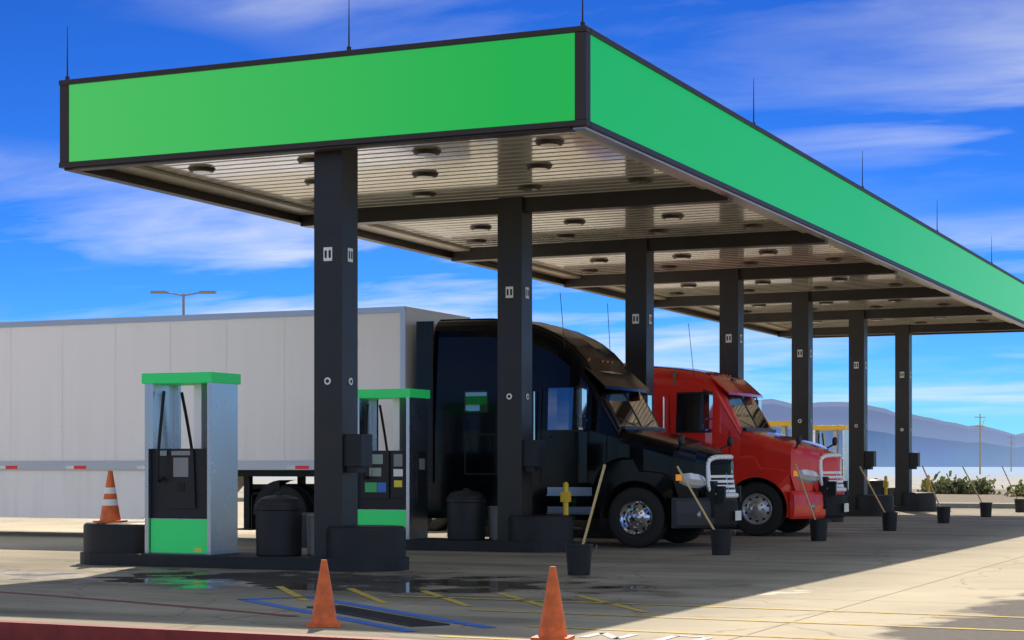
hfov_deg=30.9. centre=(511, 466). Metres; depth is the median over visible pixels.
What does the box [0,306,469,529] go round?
white trailer
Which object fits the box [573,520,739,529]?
island
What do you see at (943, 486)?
bush
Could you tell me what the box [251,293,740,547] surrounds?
black truck
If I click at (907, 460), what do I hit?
column
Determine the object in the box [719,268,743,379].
column
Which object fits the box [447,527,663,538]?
island
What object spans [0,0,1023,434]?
sky
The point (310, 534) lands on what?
bollard
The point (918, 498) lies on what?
island guard
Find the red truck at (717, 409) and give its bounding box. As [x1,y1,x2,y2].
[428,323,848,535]
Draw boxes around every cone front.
[306,560,340,626]
[530,566,574,639]
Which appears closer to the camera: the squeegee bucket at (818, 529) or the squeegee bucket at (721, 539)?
the squeegee bucket at (721, 539)
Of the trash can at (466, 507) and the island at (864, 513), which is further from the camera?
the island at (864, 513)
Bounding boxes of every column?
[309,149,371,556]
[493,197,544,540]
[625,238,653,414]
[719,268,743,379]
[792,291,812,441]
[849,310,875,509]
[894,325,919,505]
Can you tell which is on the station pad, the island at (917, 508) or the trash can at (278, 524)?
the island at (917, 508)
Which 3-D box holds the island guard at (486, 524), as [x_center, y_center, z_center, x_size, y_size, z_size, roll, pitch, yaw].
[-0.705,1.053,36.138,1.070,0.565,1.070,0,0,24]
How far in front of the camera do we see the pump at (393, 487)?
30.17 m
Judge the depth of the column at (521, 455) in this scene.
29.31 m
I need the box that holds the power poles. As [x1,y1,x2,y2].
[820,414,1013,473]
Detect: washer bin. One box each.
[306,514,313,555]
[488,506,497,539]
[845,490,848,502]
[887,488,894,504]
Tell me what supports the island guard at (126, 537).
on the island at (253, 560)
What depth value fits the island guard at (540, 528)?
28.87 m
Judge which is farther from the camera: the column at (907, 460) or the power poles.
the power poles
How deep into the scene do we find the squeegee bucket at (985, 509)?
49.02 m
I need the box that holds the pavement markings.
[0,586,1023,639]
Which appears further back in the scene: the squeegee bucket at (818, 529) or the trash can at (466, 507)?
the squeegee bucket at (818, 529)
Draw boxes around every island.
[80,552,408,571]
[302,538,575,552]
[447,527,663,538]
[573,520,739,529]
[813,518,843,521]
[845,510,895,515]
[894,506,937,511]
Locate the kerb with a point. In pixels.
(19, 630)
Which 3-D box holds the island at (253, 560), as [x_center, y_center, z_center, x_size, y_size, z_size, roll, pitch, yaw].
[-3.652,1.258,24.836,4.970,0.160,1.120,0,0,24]
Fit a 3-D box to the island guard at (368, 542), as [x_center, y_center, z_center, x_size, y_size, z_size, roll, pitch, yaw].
[-1.895,1.053,24.050,1.070,0.565,1.070,0,0,24]
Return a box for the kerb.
[0,620,421,639]
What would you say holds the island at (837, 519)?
on the station pad
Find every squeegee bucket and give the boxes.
[565,464,605,575]
[677,466,735,554]
[794,464,830,540]
[859,466,899,530]
[922,465,951,522]
[962,466,993,516]
[1002,466,1023,511]
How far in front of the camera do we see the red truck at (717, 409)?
35.80 m
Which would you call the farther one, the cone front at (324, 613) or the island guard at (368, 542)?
the island guard at (368, 542)
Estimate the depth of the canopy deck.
29.84 m
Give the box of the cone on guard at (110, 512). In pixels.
[93,471,127,522]
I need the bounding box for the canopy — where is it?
[59,25,1023,338]
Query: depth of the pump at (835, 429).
56.46 m
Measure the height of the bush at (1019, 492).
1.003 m
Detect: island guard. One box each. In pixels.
[83,521,144,552]
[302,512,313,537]
[326,525,405,558]
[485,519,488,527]
[508,515,572,541]
[856,495,893,509]
[901,492,935,505]
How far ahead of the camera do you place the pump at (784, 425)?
51.12 m
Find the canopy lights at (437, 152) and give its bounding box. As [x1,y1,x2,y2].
[188,139,988,323]
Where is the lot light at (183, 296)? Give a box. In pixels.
[150,291,215,314]
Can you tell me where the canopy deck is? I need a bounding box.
[144,132,1005,328]
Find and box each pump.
[142,372,240,554]
[358,388,429,539]
[767,421,791,436]
[813,425,848,489]
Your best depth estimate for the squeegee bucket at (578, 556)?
22.70 m
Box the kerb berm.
[238,489,1023,508]
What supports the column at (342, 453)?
on the island at (253, 560)
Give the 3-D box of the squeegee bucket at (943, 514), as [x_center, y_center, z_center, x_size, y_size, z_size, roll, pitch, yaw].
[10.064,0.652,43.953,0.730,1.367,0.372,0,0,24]
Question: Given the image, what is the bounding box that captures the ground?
[238,467,1023,508]
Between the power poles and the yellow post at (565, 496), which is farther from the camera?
the power poles
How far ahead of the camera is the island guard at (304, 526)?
30.52 m
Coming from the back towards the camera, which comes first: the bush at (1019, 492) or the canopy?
the bush at (1019, 492)
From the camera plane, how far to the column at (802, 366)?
45.08 m
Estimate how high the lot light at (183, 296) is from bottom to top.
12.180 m
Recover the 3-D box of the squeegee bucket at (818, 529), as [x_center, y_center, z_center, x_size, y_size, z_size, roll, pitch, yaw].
[5.380,0.642,33.445,0.704,1.387,0.369,0,0,29]
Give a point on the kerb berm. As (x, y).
(1001, 501)
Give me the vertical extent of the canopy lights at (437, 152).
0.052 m
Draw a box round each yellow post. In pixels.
[560,482,570,514]
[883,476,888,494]
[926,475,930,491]
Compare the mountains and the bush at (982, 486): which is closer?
the bush at (982, 486)
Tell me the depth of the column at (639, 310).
34.58 m
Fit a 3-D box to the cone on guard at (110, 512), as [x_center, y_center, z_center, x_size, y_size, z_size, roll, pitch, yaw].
[-5.566,0.413,25.638,0.369,0.714,0.369,0,0,7]
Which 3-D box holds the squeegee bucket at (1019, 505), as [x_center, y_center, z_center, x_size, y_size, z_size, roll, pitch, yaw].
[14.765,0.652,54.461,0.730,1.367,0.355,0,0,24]
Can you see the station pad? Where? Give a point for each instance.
(967, 561)
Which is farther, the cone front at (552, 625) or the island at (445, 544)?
the island at (445, 544)
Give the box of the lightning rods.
[65,0,992,262]
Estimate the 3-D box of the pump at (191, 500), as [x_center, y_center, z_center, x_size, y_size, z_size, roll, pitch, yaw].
[-4.359,-0.043,25.152,1.120,2.440,0.903,0,0,24]
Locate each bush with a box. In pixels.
[913,474,977,493]
[933,470,1003,494]
[1004,479,1023,496]
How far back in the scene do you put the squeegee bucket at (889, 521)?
38.49 m
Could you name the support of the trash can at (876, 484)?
on the island at (917, 508)
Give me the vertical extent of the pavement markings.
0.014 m
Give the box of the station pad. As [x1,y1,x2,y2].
[0,502,1023,639]
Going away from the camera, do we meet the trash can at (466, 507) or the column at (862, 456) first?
the trash can at (466, 507)
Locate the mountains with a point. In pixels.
(937, 443)
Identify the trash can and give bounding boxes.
[254,493,303,556]
[446,488,486,540]
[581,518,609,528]
[868,478,883,494]
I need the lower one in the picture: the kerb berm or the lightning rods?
the kerb berm
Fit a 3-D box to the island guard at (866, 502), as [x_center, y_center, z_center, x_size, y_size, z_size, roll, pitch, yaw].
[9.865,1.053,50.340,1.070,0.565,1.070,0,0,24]
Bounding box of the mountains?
[762,399,1023,466]

